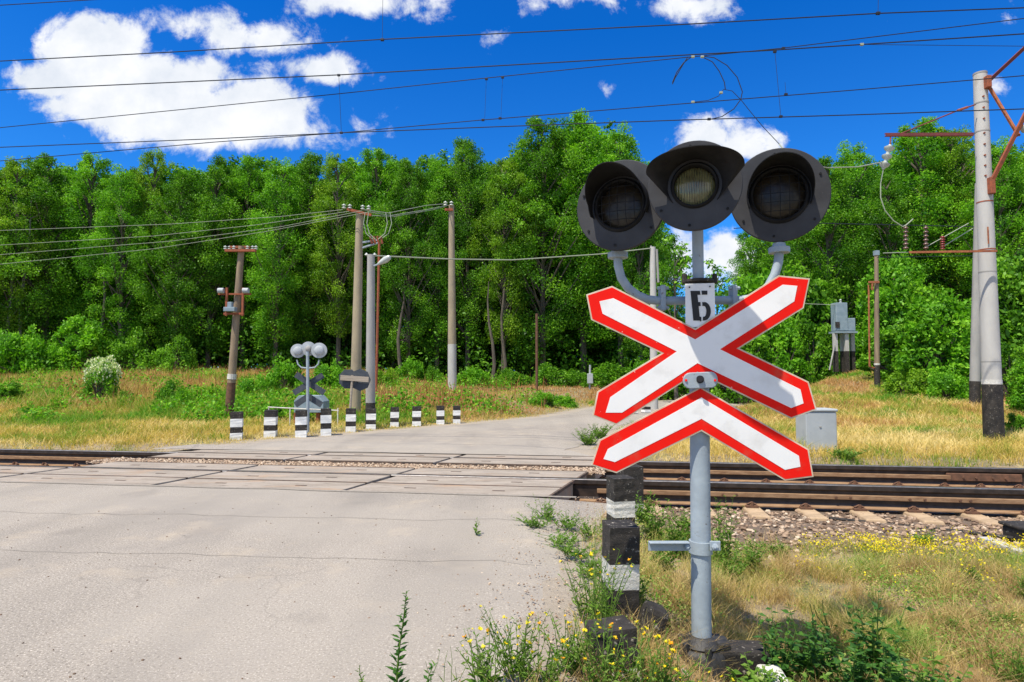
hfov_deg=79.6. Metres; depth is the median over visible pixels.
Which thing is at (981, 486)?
sleeper
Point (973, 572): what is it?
pale weed
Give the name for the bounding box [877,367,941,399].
bush
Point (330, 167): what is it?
broadleaf tree
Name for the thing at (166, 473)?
deck panel
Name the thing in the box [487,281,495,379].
bare tree
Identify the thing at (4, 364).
bush
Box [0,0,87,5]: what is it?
overhead wire
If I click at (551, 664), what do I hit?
yellow flower clump
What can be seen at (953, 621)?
pale weed
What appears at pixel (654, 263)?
utility pole
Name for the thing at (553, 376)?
bush
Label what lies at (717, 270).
broadleaf tree
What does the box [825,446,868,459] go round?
edge tuft
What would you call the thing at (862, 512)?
sleeper
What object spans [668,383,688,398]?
bush
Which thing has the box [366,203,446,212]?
line wire
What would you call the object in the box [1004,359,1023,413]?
bush
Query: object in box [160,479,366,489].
deck panel
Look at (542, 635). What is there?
pebbles
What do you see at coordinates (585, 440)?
edge tuft
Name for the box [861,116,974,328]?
broadleaf tree
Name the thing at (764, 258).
broadleaf tree
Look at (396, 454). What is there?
deck panel
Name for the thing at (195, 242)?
line wire
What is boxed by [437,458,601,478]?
deck panel
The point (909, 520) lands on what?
ballast stones
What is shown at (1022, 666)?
pale weed
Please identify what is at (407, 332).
broadleaf tree
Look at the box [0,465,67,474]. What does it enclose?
deck panel
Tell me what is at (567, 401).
bush
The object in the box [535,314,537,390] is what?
steel post
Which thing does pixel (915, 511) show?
sleeper
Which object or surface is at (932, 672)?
nettle
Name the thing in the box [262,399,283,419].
bush
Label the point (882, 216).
broadleaf tree
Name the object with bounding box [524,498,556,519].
edge weed
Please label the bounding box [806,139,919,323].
broadleaf tree
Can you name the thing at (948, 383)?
bush
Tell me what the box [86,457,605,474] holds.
gravel
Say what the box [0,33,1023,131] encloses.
overhead wire
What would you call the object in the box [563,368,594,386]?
bush
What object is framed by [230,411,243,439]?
striped bollard
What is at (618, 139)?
broadleaf tree
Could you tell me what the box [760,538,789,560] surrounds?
green weed
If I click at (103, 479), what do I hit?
deck panel
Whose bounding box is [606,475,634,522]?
concrete bollard
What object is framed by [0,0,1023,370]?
sky
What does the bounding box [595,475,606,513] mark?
sleeper
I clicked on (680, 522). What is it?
green weed
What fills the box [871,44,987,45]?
overhead wire
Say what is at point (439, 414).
striped bollard
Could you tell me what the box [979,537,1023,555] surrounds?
concrete strip
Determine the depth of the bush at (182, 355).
32.23 m
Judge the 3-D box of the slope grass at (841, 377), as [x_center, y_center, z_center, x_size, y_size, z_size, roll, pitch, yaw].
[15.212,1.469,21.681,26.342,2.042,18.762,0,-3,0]
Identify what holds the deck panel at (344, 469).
on the rail at (904, 498)
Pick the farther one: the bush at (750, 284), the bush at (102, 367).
the bush at (750, 284)
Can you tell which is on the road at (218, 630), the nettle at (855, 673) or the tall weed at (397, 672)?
the tall weed at (397, 672)
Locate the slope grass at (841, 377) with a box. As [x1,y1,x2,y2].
[588,365,1023,435]
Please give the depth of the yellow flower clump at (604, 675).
2.37 m
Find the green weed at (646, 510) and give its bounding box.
[635,491,654,522]
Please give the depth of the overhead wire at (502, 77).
10.28 m
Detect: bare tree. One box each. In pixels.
[1,250,23,336]
[13,200,37,341]
[100,247,105,334]
[396,281,404,367]
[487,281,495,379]
[500,273,506,369]
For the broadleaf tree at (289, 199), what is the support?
on the ground at (554, 590)
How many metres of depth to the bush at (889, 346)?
21.80 m
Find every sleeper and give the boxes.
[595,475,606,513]
[643,477,661,515]
[677,477,717,517]
[719,478,770,518]
[761,479,828,520]
[804,480,886,522]
[848,480,944,524]
[892,481,1002,526]
[939,483,1023,519]
[975,483,988,487]
[1013,484,1023,488]
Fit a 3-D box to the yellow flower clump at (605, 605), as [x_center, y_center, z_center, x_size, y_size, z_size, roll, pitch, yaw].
[0.434,1.186,2.896,0.279,0.432,0.243,-3,-4,39]
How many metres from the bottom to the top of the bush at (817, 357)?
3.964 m
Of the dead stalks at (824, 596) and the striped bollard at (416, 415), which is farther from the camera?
the striped bollard at (416, 415)
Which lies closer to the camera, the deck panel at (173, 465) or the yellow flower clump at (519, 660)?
the yellow flower clump at (519, 660)
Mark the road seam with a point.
(317, 489)
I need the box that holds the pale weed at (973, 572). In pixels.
[962,560,983,582]
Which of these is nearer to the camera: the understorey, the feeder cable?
the feeder cable
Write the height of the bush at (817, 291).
7.839 m
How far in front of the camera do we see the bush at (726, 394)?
26.37 m
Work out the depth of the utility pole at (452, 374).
26.34 m
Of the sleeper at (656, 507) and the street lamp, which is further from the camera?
the street lamp
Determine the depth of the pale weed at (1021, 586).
4.20 m
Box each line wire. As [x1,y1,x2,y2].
[0,209,342,230]
[0,211,359,254]
[5,212,366,263]
[7,211,348,244]
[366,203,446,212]
[367,205,446,215]
[372,205,448,216]
[734,223,972,228]
[877,255,972,257]
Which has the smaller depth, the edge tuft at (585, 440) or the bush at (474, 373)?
the edge tuft at (585, 440)
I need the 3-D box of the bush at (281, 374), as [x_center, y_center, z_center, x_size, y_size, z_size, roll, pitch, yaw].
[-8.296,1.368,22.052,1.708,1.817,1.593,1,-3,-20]
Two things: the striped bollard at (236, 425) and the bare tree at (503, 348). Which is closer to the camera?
the striped bollard at (236, 425)
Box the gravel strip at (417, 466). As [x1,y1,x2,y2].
[100,460,586,470]
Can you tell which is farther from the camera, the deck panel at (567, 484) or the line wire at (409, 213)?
the line wire at (409, 213)
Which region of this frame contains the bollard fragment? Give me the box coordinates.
[635,600,668,644]
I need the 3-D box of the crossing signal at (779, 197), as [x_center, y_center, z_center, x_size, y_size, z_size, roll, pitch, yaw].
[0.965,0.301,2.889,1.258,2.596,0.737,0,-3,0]
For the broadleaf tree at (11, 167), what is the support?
on the ground at (554, 590)
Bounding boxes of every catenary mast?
[879,46,1023,441]
[969,183,980,404]
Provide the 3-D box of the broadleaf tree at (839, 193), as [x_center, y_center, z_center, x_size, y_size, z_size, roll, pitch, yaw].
[15.954,-3.044,31.221,6.032,12.811,5.192,1,-4,-25]
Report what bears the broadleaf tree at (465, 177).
on the ground at (554, 590)
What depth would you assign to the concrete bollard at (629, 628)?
2.53 m
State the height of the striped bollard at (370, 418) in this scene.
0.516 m
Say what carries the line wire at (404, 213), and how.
attached to the utility pole at (452, 374)
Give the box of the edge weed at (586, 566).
[562,552,601,577]
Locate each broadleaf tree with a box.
[0,151,98,343]
[0,155,56,336]
[0,171,44,335]
[46,150,125,339]
[71,163,163,367]
[114,147,188,360]
[126,169,226,353]
[165,154,251,367]
[204,152,282,369]
[241,157,320,367]
[254,149,346,368]
[302,152,373,366]
[330,147,414,359]
[366,157,461,372]
[403,154,474,368]
[426,136,515,369]
[464,155,539,375]
[483,116,611,364]
[525,107,644,372]
[552,120,668,366]
[607,231,680,365]
[620,234,728,399]
[680,258,742,314]
[725,231,766,289]
[736,220,859,313]
[780,154,881,355]
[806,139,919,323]
[839,172,943,328]
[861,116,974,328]
[893,124,1023,362]
[949,135,1023,294]
[964,143,1023,279]
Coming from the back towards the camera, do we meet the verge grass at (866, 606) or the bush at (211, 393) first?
the bush at (211, 393)
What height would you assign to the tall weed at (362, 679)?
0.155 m
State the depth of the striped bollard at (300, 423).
12.45 m
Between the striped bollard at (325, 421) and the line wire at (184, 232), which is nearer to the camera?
the striped bollard at (325, 421)
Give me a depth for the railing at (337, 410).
14.92 m
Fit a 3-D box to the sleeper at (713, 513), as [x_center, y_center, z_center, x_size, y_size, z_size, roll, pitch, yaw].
[2.251,1.969,7.780,0.293,0.265,2.743,0,-3,8]
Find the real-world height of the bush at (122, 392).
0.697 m
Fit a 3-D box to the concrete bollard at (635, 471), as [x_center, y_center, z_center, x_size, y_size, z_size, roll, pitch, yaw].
[1.147,1.564,5.972,0.205,0.699,0.205,1,-3,-12]
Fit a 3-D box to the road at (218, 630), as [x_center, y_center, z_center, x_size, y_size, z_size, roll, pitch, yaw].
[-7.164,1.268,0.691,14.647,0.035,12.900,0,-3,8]
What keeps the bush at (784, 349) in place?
on the ground at (554, 590)
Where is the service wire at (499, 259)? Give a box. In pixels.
[376,248,650,259]
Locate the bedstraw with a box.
[791,525,1023,597]
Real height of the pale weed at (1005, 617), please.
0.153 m
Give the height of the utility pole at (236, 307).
4.750 m
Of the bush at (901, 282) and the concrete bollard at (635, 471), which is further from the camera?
the bush at (901, 282)
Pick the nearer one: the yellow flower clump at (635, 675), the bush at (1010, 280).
the yellow flower clump at (635, 675)
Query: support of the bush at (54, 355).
on the ground at (554, 590)
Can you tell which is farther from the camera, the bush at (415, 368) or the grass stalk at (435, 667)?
the bush at (415, 368)
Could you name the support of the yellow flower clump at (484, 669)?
on the ground at (554, 590)
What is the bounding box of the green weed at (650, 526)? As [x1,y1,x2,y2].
[636,494,668,539]
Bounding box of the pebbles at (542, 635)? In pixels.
[333,497,750,681]
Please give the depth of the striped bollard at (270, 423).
12.48 m
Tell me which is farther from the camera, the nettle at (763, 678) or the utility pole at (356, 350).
the utility pole at (356, 350)
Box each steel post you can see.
[375,242,380,393]
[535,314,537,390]
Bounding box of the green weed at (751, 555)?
[732,529,768,573]
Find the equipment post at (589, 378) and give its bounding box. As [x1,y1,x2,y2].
[587,365,592,389]
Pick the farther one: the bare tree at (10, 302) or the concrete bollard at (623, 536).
the bare tree at (10, 302)
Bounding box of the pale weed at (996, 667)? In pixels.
[984,635,1023,681]
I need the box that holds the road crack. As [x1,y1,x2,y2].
[0,511,540,562]
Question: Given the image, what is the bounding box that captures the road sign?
[339,369,370,407]
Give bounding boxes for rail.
[0,449,1023,487]
[1,465,1023,513]
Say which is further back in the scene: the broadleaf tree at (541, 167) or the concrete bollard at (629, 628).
the broadleaf tree at (541, 167)
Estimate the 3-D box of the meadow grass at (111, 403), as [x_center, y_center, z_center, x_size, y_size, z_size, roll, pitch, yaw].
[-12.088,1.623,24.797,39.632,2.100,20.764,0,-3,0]
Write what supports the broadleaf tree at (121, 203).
on the ground at (554, 590)
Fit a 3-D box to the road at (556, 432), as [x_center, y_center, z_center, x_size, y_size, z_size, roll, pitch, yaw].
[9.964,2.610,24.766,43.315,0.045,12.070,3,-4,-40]
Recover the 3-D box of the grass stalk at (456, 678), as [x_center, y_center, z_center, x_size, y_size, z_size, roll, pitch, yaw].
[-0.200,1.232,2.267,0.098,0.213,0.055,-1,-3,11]
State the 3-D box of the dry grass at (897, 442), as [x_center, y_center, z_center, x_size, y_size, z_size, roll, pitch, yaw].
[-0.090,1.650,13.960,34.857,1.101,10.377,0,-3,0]
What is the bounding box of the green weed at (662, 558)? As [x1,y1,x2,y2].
[649,537,680,574]
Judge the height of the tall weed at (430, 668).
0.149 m
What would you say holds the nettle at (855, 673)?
on the ground at (554, 590)
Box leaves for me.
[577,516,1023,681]
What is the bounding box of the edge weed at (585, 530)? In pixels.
[569,514,604,537]
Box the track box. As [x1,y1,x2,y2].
[829,517,1023,546]
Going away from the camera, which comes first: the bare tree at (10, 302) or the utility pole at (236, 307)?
the utility pole at (236, 307)
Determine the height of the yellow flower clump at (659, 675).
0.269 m
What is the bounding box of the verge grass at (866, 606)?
[480,498,1023,681]
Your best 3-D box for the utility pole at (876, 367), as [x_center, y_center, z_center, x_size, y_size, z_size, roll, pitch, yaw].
[12.149,-0.642,20.605,0.452,4.825,0.224,0,-3,0]
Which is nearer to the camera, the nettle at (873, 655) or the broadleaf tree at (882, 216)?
the nettle at (873, 655)
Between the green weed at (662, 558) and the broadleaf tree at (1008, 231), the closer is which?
the green weed at (662, 558)
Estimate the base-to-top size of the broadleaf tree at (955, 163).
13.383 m
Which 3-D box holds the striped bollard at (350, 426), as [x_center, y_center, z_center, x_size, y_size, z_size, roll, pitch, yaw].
[-3.595,1.781,13.714,0.216,0.551,0.216,1,-3,-11]
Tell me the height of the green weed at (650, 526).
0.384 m
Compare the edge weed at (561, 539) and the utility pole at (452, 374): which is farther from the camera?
the utility pole at (452, 374)
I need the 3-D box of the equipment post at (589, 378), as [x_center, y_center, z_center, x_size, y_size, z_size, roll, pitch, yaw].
[3.910,1.868,30.802,0.280,1.343,0.200,0,-3,0]
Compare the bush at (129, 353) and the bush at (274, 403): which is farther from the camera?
the bush at (129, 353)
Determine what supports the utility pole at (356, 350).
on the ground at (554, 590)
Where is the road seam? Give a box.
[0,448,583,497]
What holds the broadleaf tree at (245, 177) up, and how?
on the ground at (554, 590)
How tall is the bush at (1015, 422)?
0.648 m
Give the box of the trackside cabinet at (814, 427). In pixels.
[796,408,837,451]
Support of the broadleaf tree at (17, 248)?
on the ground at (554, 590)
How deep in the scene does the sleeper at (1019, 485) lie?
7.90 m
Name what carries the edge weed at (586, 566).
on the ground at (554, 590)
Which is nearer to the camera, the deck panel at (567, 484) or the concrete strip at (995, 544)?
the concrete strip at (995, 544)
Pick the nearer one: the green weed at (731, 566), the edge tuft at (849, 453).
the green weed at (731, 566)
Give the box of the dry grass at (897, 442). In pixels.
[0,390,1023,466]
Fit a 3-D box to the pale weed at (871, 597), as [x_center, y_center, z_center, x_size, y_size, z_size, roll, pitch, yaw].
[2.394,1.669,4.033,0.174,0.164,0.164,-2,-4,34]
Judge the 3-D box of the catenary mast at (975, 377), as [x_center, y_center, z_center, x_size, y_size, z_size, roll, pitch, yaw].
[12.597,-1.170,16.664,0.610,6.336,0.258,0,-3,0]
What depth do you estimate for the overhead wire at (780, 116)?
10.02 m
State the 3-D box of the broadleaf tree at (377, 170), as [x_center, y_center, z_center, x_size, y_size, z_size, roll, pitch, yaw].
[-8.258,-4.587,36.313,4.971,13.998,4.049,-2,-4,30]
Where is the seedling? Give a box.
[473,518,480,534]
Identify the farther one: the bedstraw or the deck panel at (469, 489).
the deck panel at (469, 489)
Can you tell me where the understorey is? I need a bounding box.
[3,306,684,384]
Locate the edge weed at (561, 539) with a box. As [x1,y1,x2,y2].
[535,525,591,546]
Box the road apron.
[153,444,589,455]
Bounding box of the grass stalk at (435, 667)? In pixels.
[424,649,447,681]
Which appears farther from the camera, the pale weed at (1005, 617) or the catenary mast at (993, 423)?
the catenary mast at (993, 423)
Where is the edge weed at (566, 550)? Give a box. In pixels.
[543,540,601,559]
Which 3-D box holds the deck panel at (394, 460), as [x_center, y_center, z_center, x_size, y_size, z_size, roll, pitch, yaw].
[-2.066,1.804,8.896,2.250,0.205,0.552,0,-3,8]
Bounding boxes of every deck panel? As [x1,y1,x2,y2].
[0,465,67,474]
[0,472,23,477]
[0,473,187,484]
[38,467,221,478]
[79,461,258,469]
[147,452,306,461]
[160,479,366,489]
[189,449,327,454]
[191,471,390,484]
[239,464,414,473]
[287,455,449,464]
[319,452,462,456]
[349,482,563,498]
[378,475,574,499]
[401,467,588,477]
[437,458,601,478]
[460,454,593,459]
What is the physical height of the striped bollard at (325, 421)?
0.592 m
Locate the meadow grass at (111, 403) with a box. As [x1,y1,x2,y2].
[0,363,605,428]
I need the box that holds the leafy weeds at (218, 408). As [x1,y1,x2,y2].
[0,362,545,421]
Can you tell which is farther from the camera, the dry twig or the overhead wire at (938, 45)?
the overhead wire at (938, 45)
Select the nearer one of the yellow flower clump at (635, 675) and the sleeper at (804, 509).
the yellow flower clump at (635, 675)
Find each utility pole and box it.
[217,246,257,416]
[342,204,391,414]
[443,201,456,389]
[650,246,658,408]
[868,250,880,387]
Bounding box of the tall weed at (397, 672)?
[386,591,410,681]
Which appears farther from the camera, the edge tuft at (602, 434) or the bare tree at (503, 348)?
the bare tree at (503, 348)
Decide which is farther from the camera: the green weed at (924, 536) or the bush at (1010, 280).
the bush at (1010, 280)
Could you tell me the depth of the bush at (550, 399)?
22.68 m
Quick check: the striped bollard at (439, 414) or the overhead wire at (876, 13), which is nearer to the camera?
the overhead wire at (876, 13)
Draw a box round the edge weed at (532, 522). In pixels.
[511,510,558,527]
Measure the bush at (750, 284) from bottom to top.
7.207 m
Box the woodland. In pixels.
[1,118,1022,383]
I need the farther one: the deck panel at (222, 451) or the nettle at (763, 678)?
the deck panel at (222, 451)
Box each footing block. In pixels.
[719,640,769,677]
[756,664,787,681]
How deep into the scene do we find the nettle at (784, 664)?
2.87 m
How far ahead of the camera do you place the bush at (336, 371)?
23.61 m
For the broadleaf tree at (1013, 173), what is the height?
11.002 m
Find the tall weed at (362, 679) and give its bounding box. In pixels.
[355,665,364,681]
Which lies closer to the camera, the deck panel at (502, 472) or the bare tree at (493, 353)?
the deck panel at (502, 472)
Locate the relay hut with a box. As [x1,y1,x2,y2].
[294,395,328,421]
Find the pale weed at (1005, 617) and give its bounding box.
[976,601,1019,630]
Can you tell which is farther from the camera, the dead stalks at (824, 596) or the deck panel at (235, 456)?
the deck panel at (235, 456)
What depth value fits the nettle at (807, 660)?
2.89 m
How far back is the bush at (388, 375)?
25.66 m
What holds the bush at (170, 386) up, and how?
on the ground at (554, 590)
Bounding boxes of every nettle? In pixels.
[725,651,807,681]
[753,607,801,679]
[755,667,812,681]
[777,601,836,681]
[817,625,886,681]
[820,670,882,681]
[841,590,915,680]
[873,635,950,681]
[888,646,972,681]
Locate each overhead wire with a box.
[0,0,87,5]
[0,0,1023,61]
[0,18,1023,127]
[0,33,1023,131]
[0,108,1023,147]
[1,75,1023,160]
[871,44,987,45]
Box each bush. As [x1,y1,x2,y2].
[0,324,58,376]
[0,337,13,374]
[0,382,24,403]
[36,340,72,372]
[36,385,69,402]
[42,314,108,373]
[77,355,122,399]
[88,326,153,373]
[115,389,133,402]
[149,333,198,373]
[153,377,192,405]
[192,385,221,399]
[235,373,274,396]
[257,355,304,394]
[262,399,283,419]
[309,358,349,390]
[378,367,399,388]
[394,354,425,381]
[424,365,444,382]
[457,364,495,385]
[495,367,533,386]
[528,390,560,407]
[531,362,578,386]
[553,393,579,407]
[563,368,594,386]
[585,361,632,387]
[628,352,673,399]
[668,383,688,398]
[709,334,769,403]
[720,267,795,399]
[753,317,815,383]
[780,258,849,378]
[795,318,843,383]
[839,325,870,372]
[849,248,935,370]
[854,323,925,380]
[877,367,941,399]
[891,287,971,386]
[924,366,981,402]
[955,246,1023,368]
[1000,341,1023,400]
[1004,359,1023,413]
[1005,413,1023,434]
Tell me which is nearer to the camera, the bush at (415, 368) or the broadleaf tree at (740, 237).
the bush at (415, 368)
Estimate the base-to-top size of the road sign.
1.412 m
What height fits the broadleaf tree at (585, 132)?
16.616 m
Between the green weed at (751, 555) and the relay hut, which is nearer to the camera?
the green weed at (751, 555)
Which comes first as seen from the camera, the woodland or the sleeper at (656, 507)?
the sleeper at (656, 507)
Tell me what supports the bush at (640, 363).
on the ground at (554, 590)
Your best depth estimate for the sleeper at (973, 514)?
6.43 m
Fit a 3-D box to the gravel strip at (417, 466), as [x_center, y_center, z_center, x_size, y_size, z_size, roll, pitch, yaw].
[-2.369,1.721,8.437,6.956,0.001,0.500,0,-3,8]
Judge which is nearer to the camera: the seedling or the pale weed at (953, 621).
the pale weed at (953, 621)
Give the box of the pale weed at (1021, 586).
[999,568,1023,598]
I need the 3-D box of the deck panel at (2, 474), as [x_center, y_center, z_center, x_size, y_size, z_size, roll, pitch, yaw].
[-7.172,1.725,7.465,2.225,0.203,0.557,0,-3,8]
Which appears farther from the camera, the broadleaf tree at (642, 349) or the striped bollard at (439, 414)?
the broadleaf tree at (642, 349)
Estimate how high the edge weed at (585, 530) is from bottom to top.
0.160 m
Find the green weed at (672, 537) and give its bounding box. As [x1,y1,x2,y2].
[654,506,690,557]
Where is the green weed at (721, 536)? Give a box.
[711,495,743,565]
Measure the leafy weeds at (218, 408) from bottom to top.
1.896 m
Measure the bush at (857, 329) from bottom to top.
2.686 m
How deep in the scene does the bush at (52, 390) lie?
18.79 m
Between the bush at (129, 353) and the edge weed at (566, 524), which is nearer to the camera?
the edge weed at (566, 524)
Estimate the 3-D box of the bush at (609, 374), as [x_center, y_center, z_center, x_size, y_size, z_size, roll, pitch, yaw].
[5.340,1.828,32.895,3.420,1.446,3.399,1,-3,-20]
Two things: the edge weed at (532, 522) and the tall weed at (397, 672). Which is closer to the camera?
the tall weed at (397, 672)
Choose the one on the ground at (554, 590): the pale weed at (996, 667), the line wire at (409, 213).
the pale weed at (996, 667)
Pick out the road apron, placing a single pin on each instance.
(510, 451)
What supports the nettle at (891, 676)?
on the ground at (554, 590)
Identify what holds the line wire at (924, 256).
attached to the catenary mast at (975, 377)
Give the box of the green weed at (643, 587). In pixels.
[639,570,651,604]
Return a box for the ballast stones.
[603,504,1023,561]
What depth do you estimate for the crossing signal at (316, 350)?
13.43 m
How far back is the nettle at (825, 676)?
2.56 m
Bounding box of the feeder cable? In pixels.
[779,143,883,167]
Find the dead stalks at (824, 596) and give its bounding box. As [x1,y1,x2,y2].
[639,526,1022,681]
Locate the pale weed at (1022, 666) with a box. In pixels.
[1003,644,1023,681]
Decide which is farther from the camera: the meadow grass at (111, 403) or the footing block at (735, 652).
the meadow grass at (111, 403)
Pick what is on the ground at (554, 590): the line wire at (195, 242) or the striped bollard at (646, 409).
the striped bollard at (646, 409)
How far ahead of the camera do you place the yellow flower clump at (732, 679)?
2.44 m
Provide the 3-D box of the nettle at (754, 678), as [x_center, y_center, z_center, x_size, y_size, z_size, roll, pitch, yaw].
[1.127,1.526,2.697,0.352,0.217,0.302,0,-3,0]
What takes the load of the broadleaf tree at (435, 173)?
on the ground at (554, 590)
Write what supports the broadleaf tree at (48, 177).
on the ground at (554, 590)
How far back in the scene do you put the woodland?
37.94 m
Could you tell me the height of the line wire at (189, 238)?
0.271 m
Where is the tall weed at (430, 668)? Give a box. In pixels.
[423,662,436,681]
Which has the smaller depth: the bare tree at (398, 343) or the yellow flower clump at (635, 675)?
the yellow flower clump at (635, 675)
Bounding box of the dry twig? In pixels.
[809,600,836,646]
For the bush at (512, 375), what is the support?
on the ground at (554, 590)
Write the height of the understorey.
6.294 m
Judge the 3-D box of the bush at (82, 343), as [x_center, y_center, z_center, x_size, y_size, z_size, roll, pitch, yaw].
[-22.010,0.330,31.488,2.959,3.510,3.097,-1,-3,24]
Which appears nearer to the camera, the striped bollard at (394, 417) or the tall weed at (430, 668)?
the tall weed at (430, 668)
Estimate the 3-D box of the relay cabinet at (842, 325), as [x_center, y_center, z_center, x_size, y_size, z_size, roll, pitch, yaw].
[13.667,-0.237,25.577,1.378,3.036,0.701,0,-3,0]
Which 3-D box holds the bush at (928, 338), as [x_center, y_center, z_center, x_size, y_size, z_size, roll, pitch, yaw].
[13.872,0.057,20.092,3.026,3.571,2.890,1,-3,-12]
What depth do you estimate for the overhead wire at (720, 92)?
9.96 m
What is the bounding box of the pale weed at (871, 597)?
[863,583,891,606]
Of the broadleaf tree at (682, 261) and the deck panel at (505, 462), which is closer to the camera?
the deck panel at (505, 462)
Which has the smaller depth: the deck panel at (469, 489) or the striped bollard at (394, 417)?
the deck panel at (469, 489)
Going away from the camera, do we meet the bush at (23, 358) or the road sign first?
the road sign
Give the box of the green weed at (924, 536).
[909,529,938,545]
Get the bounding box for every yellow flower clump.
[455,617,524,681]
[479,605,549,681]
[505,618,580,681]
[530,607,602,676]
[557,543,621,621]
[562,610,633,681]
[575,546,634,618]
[597,620,669,681]
[637,630,701,681]
[644,649,734,681]
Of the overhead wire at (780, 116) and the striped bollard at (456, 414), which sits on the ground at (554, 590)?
the striped bollard at (456, 414)
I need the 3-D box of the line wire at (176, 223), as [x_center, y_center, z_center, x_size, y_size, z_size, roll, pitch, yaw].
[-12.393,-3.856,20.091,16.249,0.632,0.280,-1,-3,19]
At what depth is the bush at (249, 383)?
20.66 m
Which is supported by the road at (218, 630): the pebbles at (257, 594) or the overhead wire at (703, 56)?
the pebbles at (257, 594)
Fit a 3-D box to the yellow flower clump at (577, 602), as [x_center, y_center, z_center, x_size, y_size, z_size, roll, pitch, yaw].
[0.397,1.214,3.093,0.283,0.384,0.287,0,-3,-9]
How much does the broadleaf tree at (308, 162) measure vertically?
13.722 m
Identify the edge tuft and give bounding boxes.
[573,428,606,445]
[582,422,613,438]
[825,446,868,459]
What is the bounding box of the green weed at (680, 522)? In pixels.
[669,503,690,540]
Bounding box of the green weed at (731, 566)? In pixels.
[714,540,753,582]
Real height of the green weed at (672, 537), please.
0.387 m
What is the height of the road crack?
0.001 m
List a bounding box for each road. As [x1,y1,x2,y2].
[0,482,606,681]
[170,400,757,453]
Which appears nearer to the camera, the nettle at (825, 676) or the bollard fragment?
the nettle at (825, 676)
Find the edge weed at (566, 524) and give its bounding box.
[542,509,581,529]
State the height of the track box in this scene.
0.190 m
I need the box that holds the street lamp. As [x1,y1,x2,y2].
[365,253,390,425]
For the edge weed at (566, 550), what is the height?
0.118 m
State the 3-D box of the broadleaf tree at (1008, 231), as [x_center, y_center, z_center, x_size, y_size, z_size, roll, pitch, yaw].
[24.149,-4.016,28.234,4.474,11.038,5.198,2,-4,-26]
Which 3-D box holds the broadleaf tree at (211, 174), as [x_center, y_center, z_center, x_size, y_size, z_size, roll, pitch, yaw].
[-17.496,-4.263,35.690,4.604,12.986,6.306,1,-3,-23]
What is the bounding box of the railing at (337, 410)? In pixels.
[268,407,338,425]
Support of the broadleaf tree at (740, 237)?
on the ground at (554, 590)
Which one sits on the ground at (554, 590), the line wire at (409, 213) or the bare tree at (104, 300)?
the bare tree at (104, 300)
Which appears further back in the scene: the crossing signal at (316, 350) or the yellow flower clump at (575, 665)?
the crossing signal at (316, 350)
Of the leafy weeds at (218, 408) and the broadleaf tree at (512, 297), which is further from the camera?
the broadleaf tree at (512, 297)
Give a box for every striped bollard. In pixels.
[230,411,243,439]
[263,410,277,436]
[295,410,306,437]
[320,408,331,435]
[345,408,355,431]
[366,408,375,429]
[390,407,398,426]
[412,406,420,425]
[436,406,443,423]
[453,406,460,423]
[641,406,650,412]
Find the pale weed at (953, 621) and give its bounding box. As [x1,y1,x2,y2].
[919,608,960,631]
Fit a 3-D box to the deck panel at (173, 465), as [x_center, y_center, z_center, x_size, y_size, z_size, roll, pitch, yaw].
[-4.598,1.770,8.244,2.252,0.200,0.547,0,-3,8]
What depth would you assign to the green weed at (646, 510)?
5.30 m
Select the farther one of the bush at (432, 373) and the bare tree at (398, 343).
the bare tree at (398, 343)
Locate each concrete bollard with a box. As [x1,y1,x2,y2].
[584,615,640,681]
[602,519,639,622]
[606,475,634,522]
[616,464,643,519]
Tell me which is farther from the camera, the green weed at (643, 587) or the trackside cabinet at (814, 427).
the trackside cabinet at (814, 427)
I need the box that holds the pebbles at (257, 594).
[0,504,580,678]
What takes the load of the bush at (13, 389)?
on the ground at (554, 590)
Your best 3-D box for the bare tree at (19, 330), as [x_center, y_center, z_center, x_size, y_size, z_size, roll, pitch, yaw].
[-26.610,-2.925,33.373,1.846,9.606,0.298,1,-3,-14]
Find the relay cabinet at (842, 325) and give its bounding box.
[829,299,857,371]
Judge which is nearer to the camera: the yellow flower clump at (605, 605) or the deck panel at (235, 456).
the yellow flower clump at (605, 605)
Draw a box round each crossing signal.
[290,342,326,432]
[577,140,830,681]
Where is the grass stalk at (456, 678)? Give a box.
[447,646,468,681]
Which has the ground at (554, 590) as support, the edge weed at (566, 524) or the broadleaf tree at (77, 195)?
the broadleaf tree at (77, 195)
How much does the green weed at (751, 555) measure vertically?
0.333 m
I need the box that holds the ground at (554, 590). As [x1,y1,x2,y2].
[0,360,1023,681]
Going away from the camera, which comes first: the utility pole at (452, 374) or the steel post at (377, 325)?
the steel post at (377, 325)
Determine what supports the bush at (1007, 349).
on the ground at (554, 590)
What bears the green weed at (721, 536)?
on the ground at (554, 590)

